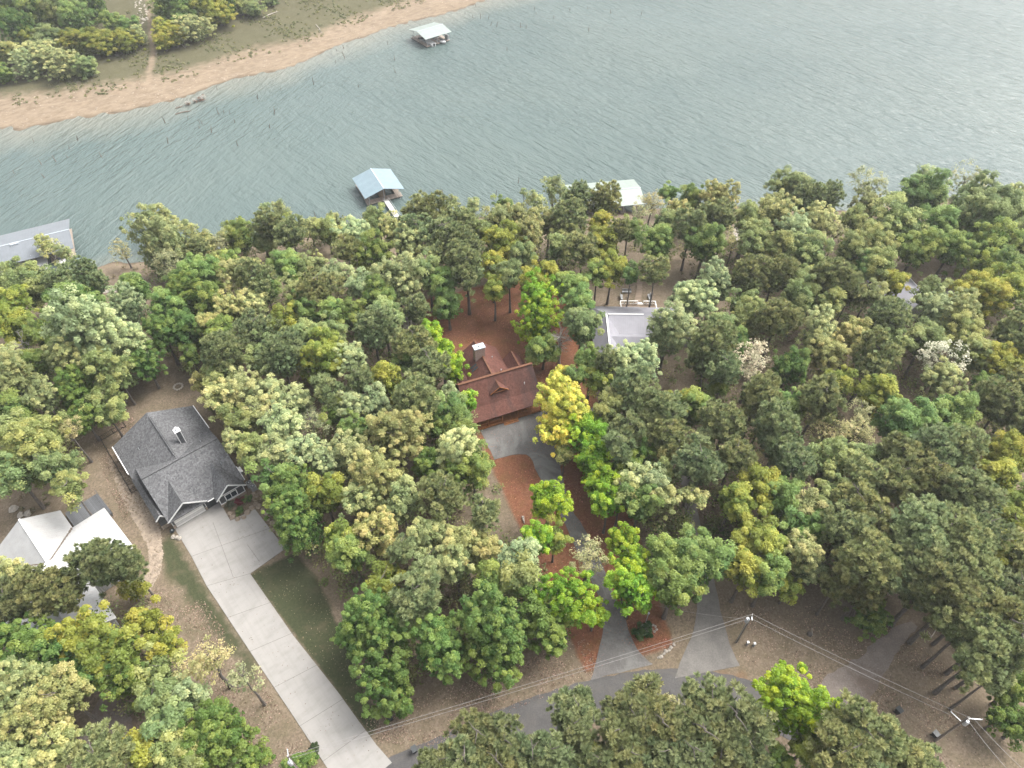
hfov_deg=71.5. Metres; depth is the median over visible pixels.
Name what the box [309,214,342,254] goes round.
leafy tree
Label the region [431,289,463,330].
leafy tree
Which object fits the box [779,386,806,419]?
leafy tree
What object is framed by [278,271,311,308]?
leafy tree
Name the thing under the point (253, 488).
air conditioner
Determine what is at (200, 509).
garage door
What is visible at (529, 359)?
leafy tree
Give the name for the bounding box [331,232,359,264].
pine tree
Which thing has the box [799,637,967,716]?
power line
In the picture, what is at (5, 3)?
leafy tree
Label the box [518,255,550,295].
leafy tree
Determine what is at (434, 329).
leafy tree
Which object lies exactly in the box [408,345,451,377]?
pine tree
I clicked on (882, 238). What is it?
leafy tree
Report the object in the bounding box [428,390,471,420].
leafy tree
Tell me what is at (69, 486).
leafy tree
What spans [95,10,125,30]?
leafy tree
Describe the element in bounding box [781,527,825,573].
leafy tree
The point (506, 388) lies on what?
log cabin
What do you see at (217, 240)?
sparse tree
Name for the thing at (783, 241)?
leafy tree
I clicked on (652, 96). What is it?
lake water
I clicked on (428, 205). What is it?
pine tree
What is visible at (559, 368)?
leafy tree
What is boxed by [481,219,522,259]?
leafy tree
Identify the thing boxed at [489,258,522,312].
leafy tree
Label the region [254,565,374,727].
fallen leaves
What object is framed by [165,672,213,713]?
leafy tree
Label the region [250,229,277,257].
leafy tree
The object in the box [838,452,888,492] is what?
pine tree
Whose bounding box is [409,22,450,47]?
boathouse
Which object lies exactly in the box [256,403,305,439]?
leafy tree
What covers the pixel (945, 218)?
leafy tree
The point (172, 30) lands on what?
leafy tree
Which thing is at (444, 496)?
pine tree
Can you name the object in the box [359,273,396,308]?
leafy tree
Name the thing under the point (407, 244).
leafy tree
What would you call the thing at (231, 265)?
leafy tree
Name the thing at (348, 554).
leafy tree
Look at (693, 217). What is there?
pine tree
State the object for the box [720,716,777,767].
pine tree
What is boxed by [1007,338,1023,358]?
leafy tree
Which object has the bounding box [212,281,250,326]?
leafy tree
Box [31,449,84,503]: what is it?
leafy tree
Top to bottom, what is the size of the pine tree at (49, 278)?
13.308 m
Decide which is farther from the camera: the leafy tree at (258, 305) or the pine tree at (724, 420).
the leafy tree at (258, 305)
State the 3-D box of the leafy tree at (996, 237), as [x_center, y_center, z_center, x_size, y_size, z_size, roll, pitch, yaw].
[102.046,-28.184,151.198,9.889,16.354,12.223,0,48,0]
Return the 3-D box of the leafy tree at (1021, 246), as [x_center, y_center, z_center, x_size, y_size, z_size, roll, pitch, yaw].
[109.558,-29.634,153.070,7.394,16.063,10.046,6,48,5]
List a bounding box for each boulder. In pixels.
[9,505,18,512]
[17,512,23,517]
[24,509,30,516]
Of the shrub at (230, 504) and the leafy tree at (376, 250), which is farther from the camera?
the leafy tree at (376, 250)
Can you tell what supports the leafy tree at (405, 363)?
on the ground
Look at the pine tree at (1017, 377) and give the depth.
119.01 m
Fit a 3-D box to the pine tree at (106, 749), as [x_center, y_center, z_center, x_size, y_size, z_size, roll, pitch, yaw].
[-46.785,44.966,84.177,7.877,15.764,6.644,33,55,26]
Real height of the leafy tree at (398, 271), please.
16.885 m
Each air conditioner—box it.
[245,480,252,488]
[250,484,257,491]
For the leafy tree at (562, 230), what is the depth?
152.91 m
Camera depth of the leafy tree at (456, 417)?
114.27 m
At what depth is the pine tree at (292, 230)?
156.81 m
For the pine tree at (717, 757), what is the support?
on the ground
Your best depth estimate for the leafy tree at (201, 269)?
140.64 m
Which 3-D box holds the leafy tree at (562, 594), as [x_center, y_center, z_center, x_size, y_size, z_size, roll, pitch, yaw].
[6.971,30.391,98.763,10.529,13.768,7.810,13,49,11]
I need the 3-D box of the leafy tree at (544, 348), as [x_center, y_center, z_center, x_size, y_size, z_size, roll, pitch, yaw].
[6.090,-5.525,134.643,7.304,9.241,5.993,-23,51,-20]
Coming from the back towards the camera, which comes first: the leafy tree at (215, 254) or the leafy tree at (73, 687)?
the leafy tree at (215, 254)
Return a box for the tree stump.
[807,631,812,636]
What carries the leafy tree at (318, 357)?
on the ground
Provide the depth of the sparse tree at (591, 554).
101.60 m
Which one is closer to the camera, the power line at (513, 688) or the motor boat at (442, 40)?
the power line at (513, 688)
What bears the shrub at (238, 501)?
on the ground
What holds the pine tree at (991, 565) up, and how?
on the ground
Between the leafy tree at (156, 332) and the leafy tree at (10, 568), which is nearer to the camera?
the leafy tree at (10, 568)
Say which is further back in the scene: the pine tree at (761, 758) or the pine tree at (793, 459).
the pine tree at (793, 459)
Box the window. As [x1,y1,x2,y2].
[224,489,237,500]
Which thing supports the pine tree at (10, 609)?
on the ground
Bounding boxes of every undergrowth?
[0,194,1023,767]
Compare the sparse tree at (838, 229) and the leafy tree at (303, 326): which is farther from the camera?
the sparse tree at (838, 229)
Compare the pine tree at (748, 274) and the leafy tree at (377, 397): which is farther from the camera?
the pine tree at (748, 274)
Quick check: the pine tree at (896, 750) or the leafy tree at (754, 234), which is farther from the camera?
the leafy tree at (754, 234)
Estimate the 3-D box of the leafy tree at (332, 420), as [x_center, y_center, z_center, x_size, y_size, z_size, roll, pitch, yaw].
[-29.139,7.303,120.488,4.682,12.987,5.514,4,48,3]
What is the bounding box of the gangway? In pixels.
[383,196,399,216]
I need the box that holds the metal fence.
[98,422,136,492]
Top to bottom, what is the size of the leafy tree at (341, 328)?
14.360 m
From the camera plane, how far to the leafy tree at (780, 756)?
85.07 m
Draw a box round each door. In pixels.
[174,505,205,526]
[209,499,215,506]
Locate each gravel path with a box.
[109,459,149,516]
[131,512,163,596]
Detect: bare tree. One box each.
[15,331,43,374]
[401,312,414,332]
[548,321,571,364]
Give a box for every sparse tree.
[55,415,92,462]
[108,237,132,268]
[150,248,186,295]
[171,634,235,689]
[208,232,230,252]
[223,661,266,706]
[292,405,332,443]
[568,534,608,581]
[631,204,651,248]
[634,189,664,230]
[665,692,680,712]
[724,225,744,270]
[754,448,764,465]
[806,415,851,452]
[825,223,848,258]
[836,413,876,444]
[846,164,889,197]
[846,397,874,436]
[946,158,986,204]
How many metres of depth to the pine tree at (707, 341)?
122.20 m
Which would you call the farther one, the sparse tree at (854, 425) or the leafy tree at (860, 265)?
the leafy tree at (860, 265)
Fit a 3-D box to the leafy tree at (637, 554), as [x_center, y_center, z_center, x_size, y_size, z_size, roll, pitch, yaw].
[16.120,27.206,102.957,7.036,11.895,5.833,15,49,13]
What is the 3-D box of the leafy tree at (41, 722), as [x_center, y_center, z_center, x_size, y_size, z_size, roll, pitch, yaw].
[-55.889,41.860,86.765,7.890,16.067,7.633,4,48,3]
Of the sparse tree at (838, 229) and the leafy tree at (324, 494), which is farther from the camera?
the sparse tree at (838, 229)
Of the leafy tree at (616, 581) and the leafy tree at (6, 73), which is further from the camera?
the leafy tree at (6, 73)
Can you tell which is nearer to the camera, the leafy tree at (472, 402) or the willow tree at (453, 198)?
the leafy tree at (472, 402)
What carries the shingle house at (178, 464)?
on the ground
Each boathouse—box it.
[352,168,403,205]
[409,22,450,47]
[565,179,645,213]
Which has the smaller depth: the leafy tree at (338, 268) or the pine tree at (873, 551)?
the pine tree at (873, 551)
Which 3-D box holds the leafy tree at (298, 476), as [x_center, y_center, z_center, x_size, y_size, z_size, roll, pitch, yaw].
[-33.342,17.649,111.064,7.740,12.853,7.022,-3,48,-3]
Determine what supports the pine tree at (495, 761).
on the ground
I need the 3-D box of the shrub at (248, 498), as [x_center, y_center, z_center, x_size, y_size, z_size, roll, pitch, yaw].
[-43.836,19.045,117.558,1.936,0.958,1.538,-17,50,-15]
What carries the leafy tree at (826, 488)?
on the ground
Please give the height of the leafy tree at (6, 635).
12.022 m
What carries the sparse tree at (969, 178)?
on the ground
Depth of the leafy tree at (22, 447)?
109.08 m
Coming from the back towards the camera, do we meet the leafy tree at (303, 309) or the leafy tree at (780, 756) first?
the leafy tree at (303, 309)
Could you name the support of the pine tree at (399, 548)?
on the ground
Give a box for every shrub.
[224,500,234,509]
[234,496,243,504]
[235,506,243,516]
[241,494,251,502]
[308,741,318,753]
[630,620,653,641]
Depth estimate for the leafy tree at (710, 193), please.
164.35 m
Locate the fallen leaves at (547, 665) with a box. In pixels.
[91,411,989,767]
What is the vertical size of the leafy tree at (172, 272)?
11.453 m
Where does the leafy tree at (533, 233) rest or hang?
on the ground
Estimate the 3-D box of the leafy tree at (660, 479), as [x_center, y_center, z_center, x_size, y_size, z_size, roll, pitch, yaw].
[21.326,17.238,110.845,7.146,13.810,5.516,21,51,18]
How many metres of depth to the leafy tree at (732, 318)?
130.39 m
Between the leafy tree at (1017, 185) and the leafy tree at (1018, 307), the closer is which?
the leafy tree at (1018, 307)
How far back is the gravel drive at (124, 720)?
94.97 m
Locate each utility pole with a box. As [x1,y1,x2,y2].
[287,749,297,767]
[735,614,752,642]
[933,711,982,741]
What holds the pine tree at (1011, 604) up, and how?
on the ground
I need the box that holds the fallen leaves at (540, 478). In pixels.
[428,282,671,668]
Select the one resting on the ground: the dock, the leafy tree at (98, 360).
the leafy tree at (98, 360)
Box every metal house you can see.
[0,491,131,658]
[590,300,690,384]
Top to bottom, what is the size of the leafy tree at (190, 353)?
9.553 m
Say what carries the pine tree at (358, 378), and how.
on the ground
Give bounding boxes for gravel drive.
[78,689,133,766]
[819,622,917,710]
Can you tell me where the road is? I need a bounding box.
[386,668,832,767]
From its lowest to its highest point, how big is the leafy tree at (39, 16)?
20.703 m
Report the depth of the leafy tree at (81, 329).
123.26 m
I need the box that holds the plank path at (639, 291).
[634,272,648,302]
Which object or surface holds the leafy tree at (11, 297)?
on the ground
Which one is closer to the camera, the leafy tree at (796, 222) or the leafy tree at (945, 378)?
the leafy tree at (945, 378)
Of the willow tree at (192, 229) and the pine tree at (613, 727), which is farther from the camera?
the willow tree at (192, 229)
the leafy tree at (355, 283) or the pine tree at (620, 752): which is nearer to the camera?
the pine tree at (620, 752)
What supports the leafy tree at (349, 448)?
on the ground
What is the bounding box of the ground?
[0,0,1023,767]
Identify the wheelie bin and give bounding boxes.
[410,744,417,753]
[893,705,903,714]
[930,730,940,738]
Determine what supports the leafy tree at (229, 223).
on the ground
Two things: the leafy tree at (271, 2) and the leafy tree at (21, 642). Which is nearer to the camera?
the leafy tree at (21, 642)
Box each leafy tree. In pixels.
[0,0,20,31]
[0,7,39,46]
[0,40,20,65]
[0,61,14,83]
[0,255,54,307]
[0,283,39,313]
[0,302,32,348]
[0,340,27,373]
[0,348,37,410]
[0,387,40,420]
[0,406,27,446]
[0,421,65,489]
[0,450,45,509]
[0,555,31,580]
[0,610,65,668]
[0,622,24,652]
[0,649,28,678]
[0,655,75,725]
[0,679,78,748]
[0,702,49,757]
[0,743,42,767]
[7,47,42,82]
[11,0,61,30]
[12,38,65,77]
[15,309,56,351]
[16,23,39,46]
[18,410,71,467]
[19,348,61,400]
[20,373,71,432]
[26,623,92,679]
[27,720,85,767]
[29,22,65,48]
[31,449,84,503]
[39,0,70,29]
[39,46,78,80]
[39,283,157,384]
[39,660,101,723]
[40,335,96,386]
[41,279,109,322]
[42,599,113,661]
[48,470,92,515]
[53,361,94,411]
[54,27,82,55]
[56,0,97,32]
[63,398,104,441]
[66,647,118,696]
[69,53,98,79]
[70,26,100,55]
[72,0,107,23]
[74,616,145,685]
[78,398,129,437]
[80,344,135,403]
[83,377,127,421]
[85,28,120,60]
[92,655,144,711]
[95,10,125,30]
[95,316,156,380]
[95,361,137,405]
[105,280,150,331]
[106,27,146,53]
[116,15,141,32]
[116,271,153,323]
[116,579,151,601]
[119,202,191,282]
[122,594,173,637]
[122,727,158,767]
[127,339,168,388]
[128,24,147,45]
[128,641,189,693]
[133,672,177,713]
[138,694,192,742]
[141,305,180,365]
[143,623,188,664]
[145,0,178,23]
[148,286,186,319]
[148,726,191,767]
[150,16,174,37]
[152,31,172,50]
[153,307,203,362]
[156,24,185,49]
[162,267,188,292]
[163,740,207,767]
[165,270,201,315]
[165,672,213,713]
[168,0,199,15]
[169,4,200,29]
[170,14,217,45]
[173,251,225,289]
[177,695,269,767]
[178,343,203,373]
[188,0,219,26]
[189,367,211,398]
[193,228,222,257]
[193,280,225,315]
[193,312,218,335]
[195,313,237,368]
[197,377,248,421]
[199,250,225,293]
[200,363,238,386]
[208,0,238,26]
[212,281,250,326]
[215,258,242,290]
[215,364,263,426]
[215,402,251,439]
[219,0,236,18]
[219,247,240,288]
[220,216,250,243]
[221,427,250,479]
[222,217,253,256]
[228,288,268,319]
[233,0,246,16]
[235,431,267,483]
[236,256,264,264]
[237,393,274,434]
[239,744,275,767]
[241,330,279,376]
[243,457,295,492]
[244,0,267,16]
[248,372,286,406]
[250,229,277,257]
[254,427,297,471]
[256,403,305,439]
[259,277,282,309]
[260,480,305,528]
[262,0,279,5]
[265,247,301,298]
[266,299,300,359]
[267,381,314,432]
[269,463,318,511]
[269,488,325,562]
[277,212,302,247]
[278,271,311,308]
[278,431,321,474]
[279,749,319,767]
[283,265,304,287]
[285,289,321,322]
[288,317,328,348]
[295,252,312,275]
[295,326,347,382]
[300,249,328,273]
[302,471,346,521]
[306,433,347,476]
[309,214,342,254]
[315,258,355,297]
[316,310,349,344]
[317,296,342,322]
[318,396,345,429]
[321,427,373,480]
[323,517,358,572]
[324,531,376,583]
[329,214,369,270]
[329,617,371,651]
[331,341,367,396]
[333,389,380,422]
[334,297,366,341]
[336,407,371,442]
[338,478,380,522]
[341,582,394,664]
[342,266,382,309]
[344,445,402,513]
[347,634,412,725]
[350,228,394,274]
[352,504,399,560]
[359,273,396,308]
[359,381,391,424]
[363,403,433,474]
[364,202,386,239]
[365,560,405,601]
[367,597,410,650]
[370,247,424,317]
[370,360,403,406]
[372,294,405,355]
[377,473,424,527]
[378,209,407,254]
[389,682,413,717]
[390,344,413,371]
[393,223,429,259]
[401,534,451,584]
[401,606,465,685]
[403,515,449,555]
[409,250,443,311]
[410,445,442,479]
[421,318,443,339]
[423,239,447,265]
[423,411,444,447]
[427,265,457,296]
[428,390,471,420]
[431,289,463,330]
[432,403,477,445]
[433,337,463,383]
[435,424,479,482]
[435,540,474,598]
[441,380,458,397]
[441,520,486,579]
[443,457,477,495]
[444,353,471,383]
[454,581,527,683]
[457,437,495,498]
[461,627,529,694]
[463,388,478,411]
[469,219,490,262]
[470,528,502,564]
[472,558,512,605]
[476,204,515,232]
[479,249,507,302]
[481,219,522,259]
[482,273,510,320]
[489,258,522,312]
[490,193,512,209]
[497,536,541,571]
[498,202,528,223]
[498,224,523,243]
[499,549,541,601]
[507,236,538,291]
[510,293,563,348]
[513,579,575,650]
[515,207,544,260]
[517,519,554,565]
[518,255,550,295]
[518,266,563,316]
[524,328,561,369]
[524,345,540,365]
[528,618,569,660]
[529,204,555,258]
[529,476,573,524]
[532,412,575,458]
[533,370,590,453]
[533,566,599,629]
[536,259,561,294]
[538,512,574,562]
[547,232,569,265]
[549,219,578,270]
[550,271,591,298]
[554,364,579,387]
[555,444,574,474]
[558,281,595,336]
[562,307,605,348]
[562,411,598,453]
[563,364,589,384]
[565,415,611,469]
[573,341,599,400]
[574,436,618,480]
[579,596,610,631]
[580,464,621,515]
[581,256,610,303]
[582,364,614,403]
[587,209,613,231]
[588,482,624,533]
[590,225,620,278]
[591,390,623,423]
[600,380,627,429]
[601,248,629,304]
[601,541,650,573]
[602,565,658,619]
[604,520,639,559]
[609,338,637,378]
[610,449,644,471]
[611,473,638,526]
[611,559,647,603]
[614,482,666,527]
[617,462,652,517]
[621,259,641,306]
[622,213,643,255]
[624,337,662,378]
[631,436,657,471]
[633,223,675,265]
[638,460,670,490]
[642,532,703,595]
[646,300,697,370]
[647,562,704,619]
[648,484,682,533]
[652,208,678,251]
[653,456,673,477]
[655,442,677,461]
[657,180,685,209]
[666,198,690,242]
[666,281,688,306]
[666,388,693,417]
[672,522,735,603]
[673,278,720,326]
[676,483,709,529]
[677,385,711,433]
[678,182,704,209]
[680,222,728,277]
[688,424,715,450]
[696,255,731,320]
[698,178,741,208]
[701,535,737,581]
[704,378,727,397]
[707,312,739,331]
[717,480,757,531]
[724,544,763,603]
[725,287,765,312]
[725,325,752,355]
[728,295,772,355]
[729,505,778,557]
[731,217,774,264]
[733,338,770,403]
[734,199,761,257]
[736,462,780,522]
[748,523,788,560]
[749,548,791,607]
[751,658,845,737]
[757,188,809,253]
[762,164,813,203]
[763,229,797,263]
[767,475,805,523]
[768,741,795,767]
[770,207,811,243]
[772,344,811,390]
[777,570,805,605]
[778,269,825,336]
[779,262,813,298]
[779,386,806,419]
[779,505,837,555]
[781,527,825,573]
[786,483,833,528]
[787,714,826,767]
[791,556,829,586]
[793,229,834,268]
[795,303,837,368]
[804,200,840,252]
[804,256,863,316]
[806,326,854,375]
[807,435,860,495]
[813,285,846,318]
[813,471,849,513]
[824,364,859,395]
[833,315,873,369]
[834,228,876,265]
[836,202,868,251]
[843,441,883,477]
[844,599,894,642]
[847,180,889,221]
[850,278,889,317]
[851,245,897,300]
[854,248,876,279]
[854,373,902,427]
[856,221,901,259]
[863,190,928,249]
[870,393,940,438]
[874,327,914,372]
[877,268,911,296]
[893,227,942,271]
[896,167,952,220]
[901,316,949,379]
[909,274,953,324]
[909,285,957,350]
[911,202,962,263]
[916,339,971,398]
[919,391,982,436]
[920,356,969,407]
[927,229,981,279]
[934,306,990,362]
[942,286,982,331]
[946,267,1019,324]
[948,169,1002,229]
[948,332,995,374]
[952,184,1023,250]
[966,246,1004,278]
[969,215,1023,278]
[969,370,1005,410]
[971,340,1023,381]
[976,428,1023,480]
[976,456,1021,494]
[980,261,1023,319]
[982,244,1023,276]
[983,696,1022,736]
[986,670,1023,705]
[993,540,1021,572]
[994,502,1023,542]
[997,480,1023,513]
[1001,261,1023,314]
[1001,299,1023,316]
[1001,704,1023,752]
[1007,217,1023,257]
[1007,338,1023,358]
[1010,181,1023,196]
[1012,195,1023,219]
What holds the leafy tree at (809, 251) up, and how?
on the ground
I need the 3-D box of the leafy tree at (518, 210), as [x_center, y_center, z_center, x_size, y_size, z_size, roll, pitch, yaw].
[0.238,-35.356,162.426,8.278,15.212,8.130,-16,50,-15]
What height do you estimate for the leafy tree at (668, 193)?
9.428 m
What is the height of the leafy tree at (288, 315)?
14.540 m
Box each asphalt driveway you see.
[480,408,651,679]
[674,393,739,677]
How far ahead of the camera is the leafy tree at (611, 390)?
118.72 m
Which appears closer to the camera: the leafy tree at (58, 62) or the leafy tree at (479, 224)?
the leafy tree at (479, 224)
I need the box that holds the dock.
[0,219,74,267]
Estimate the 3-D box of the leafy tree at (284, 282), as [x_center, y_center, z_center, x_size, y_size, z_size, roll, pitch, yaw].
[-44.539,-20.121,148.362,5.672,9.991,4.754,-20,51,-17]
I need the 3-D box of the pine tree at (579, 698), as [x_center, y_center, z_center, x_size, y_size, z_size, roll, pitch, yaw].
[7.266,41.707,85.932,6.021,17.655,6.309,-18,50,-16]
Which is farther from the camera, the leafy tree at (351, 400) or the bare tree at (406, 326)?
the bare tree at (406, 326)
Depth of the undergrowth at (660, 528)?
120.05 m
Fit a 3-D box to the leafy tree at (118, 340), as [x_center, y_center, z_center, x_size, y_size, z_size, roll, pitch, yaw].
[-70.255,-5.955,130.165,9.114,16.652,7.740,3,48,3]
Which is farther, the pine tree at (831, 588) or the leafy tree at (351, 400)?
the leafy tree at (351, 400)
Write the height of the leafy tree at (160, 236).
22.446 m
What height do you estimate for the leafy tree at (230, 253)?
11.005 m
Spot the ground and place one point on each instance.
(294, 608)
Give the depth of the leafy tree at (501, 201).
177.35 m
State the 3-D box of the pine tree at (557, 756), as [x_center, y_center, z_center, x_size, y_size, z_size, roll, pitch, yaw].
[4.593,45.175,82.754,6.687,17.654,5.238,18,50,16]
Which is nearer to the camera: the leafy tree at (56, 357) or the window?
the window
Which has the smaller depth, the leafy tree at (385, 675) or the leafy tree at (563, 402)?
the leafy tree at (385, 675)
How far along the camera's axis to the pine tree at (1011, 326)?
125.90 m
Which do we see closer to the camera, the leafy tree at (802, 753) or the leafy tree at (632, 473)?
the leafy tree at (802, 753)
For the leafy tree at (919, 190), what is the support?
on the ground
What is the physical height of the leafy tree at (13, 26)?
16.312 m
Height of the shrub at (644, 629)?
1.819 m
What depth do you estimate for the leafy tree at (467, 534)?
99.50 m
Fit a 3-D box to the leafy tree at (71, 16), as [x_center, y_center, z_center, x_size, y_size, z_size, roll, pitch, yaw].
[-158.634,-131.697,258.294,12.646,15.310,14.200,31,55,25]
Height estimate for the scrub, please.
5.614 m
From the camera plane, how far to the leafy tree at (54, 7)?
257.30 m
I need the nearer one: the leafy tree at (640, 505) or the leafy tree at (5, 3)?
the leafy tree at (640, 505)
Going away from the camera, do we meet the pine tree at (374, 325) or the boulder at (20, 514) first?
the boulder at (20, 514)
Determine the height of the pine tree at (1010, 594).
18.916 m
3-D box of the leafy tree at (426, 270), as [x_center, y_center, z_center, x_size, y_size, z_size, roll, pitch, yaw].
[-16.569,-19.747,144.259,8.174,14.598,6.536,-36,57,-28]
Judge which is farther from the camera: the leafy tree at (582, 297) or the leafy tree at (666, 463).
the leafy tree at (582, 297)
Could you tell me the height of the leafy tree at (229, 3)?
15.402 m
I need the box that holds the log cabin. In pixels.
[448,341,541,429]
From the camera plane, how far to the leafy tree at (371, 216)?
159.11 m
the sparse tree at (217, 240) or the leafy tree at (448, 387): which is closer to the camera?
the leafy tree at (448, 387)
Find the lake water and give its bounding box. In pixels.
[0,0,1023,270]
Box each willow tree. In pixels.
[32,232,60,265]
[52,243,75,262]
[143,202,180,232]
[178,223,199,237]
[217,225,232,249]
[258,202,274,213]
[270,198,292,217]
[300,216,319,248]
[326,210,345,227]
[407,193,421,205]
[448,194,460,206]
[466,196,479,211]
[519,188,527,207]
[524,189,547,214]
[540,174,567,206]
[909,164,935,183]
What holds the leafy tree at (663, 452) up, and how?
on the ground
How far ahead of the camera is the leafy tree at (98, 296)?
135.04 m
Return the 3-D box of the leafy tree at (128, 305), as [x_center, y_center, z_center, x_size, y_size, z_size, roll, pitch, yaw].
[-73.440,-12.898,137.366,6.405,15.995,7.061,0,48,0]
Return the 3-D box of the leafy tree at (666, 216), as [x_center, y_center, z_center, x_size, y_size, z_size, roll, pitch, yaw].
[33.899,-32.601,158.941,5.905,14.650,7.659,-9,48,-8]
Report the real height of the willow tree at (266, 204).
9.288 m
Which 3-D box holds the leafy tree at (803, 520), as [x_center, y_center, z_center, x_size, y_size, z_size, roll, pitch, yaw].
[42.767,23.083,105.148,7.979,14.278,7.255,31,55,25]
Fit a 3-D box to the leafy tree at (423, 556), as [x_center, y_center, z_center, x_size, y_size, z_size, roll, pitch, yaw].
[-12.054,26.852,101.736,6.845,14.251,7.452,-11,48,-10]
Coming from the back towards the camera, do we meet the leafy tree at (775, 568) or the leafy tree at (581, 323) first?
the leafy tree at (581, 323)
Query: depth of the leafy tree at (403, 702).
91.46 m
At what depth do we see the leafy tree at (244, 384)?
118.48 m
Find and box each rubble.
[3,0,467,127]
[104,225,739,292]
[135,0,147,23]
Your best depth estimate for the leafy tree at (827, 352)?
125.38 m
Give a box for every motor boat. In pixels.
[36,256,47,269]
[55,254,65,265]
[425,39,435,46]
[434,37,445,43]
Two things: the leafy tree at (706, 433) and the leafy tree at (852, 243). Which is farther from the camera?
the leafy tree at (852, 243)
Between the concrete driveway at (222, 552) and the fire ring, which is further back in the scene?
the fire ring
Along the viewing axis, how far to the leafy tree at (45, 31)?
249.83 m
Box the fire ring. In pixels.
[173,383,183,390]
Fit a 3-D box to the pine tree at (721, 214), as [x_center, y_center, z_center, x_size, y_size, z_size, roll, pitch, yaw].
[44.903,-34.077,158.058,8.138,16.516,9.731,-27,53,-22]
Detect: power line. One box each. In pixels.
[288,614,751,755]
[293,620,743,757]
[762,624,949,714]
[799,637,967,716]
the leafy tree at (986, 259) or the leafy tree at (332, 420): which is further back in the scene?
the leafy tree at (986, 259)
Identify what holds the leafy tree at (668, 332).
on the ground
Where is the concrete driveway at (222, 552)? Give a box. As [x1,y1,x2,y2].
[175,504,391,767]
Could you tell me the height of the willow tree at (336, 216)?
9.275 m
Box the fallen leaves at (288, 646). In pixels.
[190,530,377,751]
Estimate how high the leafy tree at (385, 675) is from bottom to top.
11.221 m
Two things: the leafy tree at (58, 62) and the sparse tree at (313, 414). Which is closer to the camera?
the sparse tree at (313, 414)
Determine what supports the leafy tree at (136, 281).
on the ground
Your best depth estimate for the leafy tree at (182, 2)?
263.33 m
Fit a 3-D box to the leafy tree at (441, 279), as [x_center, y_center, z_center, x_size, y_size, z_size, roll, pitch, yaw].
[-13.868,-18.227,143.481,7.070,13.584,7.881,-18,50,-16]
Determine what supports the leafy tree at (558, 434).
on the ground
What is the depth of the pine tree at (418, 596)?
92.20 m
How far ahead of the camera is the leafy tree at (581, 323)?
130.38 m
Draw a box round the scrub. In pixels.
[12,0,423,105]
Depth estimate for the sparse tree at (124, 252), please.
168.67 m
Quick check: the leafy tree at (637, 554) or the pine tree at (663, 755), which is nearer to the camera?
the pine tree at (663, 755)
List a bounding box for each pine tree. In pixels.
[0,574,35,624]
[11,563,84,623]
[40,261,75,292]
[60,536,149,598]
[61,717,135,767]
[66,255,110,293]
[116,548,153,595]
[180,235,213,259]
[199,328,246,372]
[228,307,283,376]
[234,258,278,313]
[245,206,282,251]
[253,325,306,383]
[271,213,307,256]
[294,265,345,308]
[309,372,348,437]
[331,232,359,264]
[341,360,373,393]
[351,304,401,361]
[386,532,418,570]
[387,560,442,626]
[390,325,439,360]
[391,371,441,436]
[395,212,435,258]
[397,189,449,242]
[398,291,430,324]
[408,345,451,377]
[411,742,457,767]
[416,469,467,529]
[425,214,457,265]
[439,220,485,265]
[440,200,479,228]
[441,733,489,767]
[442,237,484,315]
[442,707,496,762]
[464,493,501,532]
[473,710,524,765]
[475,741,518,767]
[513,730,548,767]
[527,728,578,767]
[546,683,603,740]
[548,194,588,265]
[550,706,600,753]
[558,179,594,215]
[560,229,599,273]
[568,745,619,767]
[585,179,621,223]
[589,344,617,394]
[596,733,647,767]
[597,707,650,764]
[599,686,659,733]
[600,429,636,479]
[605,408,651,447]
[607,217,633,248]
[611,363,652,410]
[613,692,667,749]
[618,376,678,444]
[623,671,663,702]
[637,254,670,306]
[639,693,683,747]
[642,735,689,767]
[646,417,694,455]
[649,389,689,450]
[663,693,755,767]
[668,732,715,767]
[669,202,707,270]
[670,432,728,507]
[676,671,734,714]
[684,318,738,389]
[697,196,737,235]
[697,396,747,454]
[702,348,743,405]
[703,678,778,756]
[703,739,743,767]
[715,434,757,501]
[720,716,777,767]
[730,253,775,295]
[739,369,784,439]
[749,297,805,364]
[750,396,803,467]
[764,253,800,301]
[768,438,817,479]
[789,179,828,214]
[797,372,847,436]
[805,718,876,767]
[813,687,899,766]
[815,568,851,615]
[817,179,847,214]
[817,499,877,565]
[824,476,889,544]
[830,526,902,593]
[837,282,861,319]
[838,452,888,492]
[839,560,887,621]
[848,324,905,403]
[855,739,891,767]
[861,499,900,542]
[861,709,911,767]
[864,295,913,330]
[873,430,933,488]
[876,450,932,506]
[882,548,916,595]
[885,493,953,562]
[886,727,926,767]
[889,541,981,627]
[901,447,961,513]
[902,558,982,644]
[904,735,945,767]
[910,422,961,467]
[918,423,990,498]
[919,588,992,668]
[920,466,1010,514]
[926,498,997,561]
[931,535,1004,625]
[931,579,1006,645]
[932,608,1015,695]
[943,593,1023,675]
[948,660,1023,710]
[954,617,1023,689]
[960,500,1016,554]
[973,374,1023,439]
[989,310,1023,356]
[992,364,1023,434]
[997,526,1023,568]
[997,566,1023,602]
[998,409,1023,435]
[1004,584,1023,594]
[1005,592,1023,609]
[1008,560,1023,575]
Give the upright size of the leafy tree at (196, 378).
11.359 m
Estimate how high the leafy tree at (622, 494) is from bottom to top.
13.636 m
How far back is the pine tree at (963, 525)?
94.74 m
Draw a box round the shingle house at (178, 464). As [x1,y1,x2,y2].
[112,406,246,529]

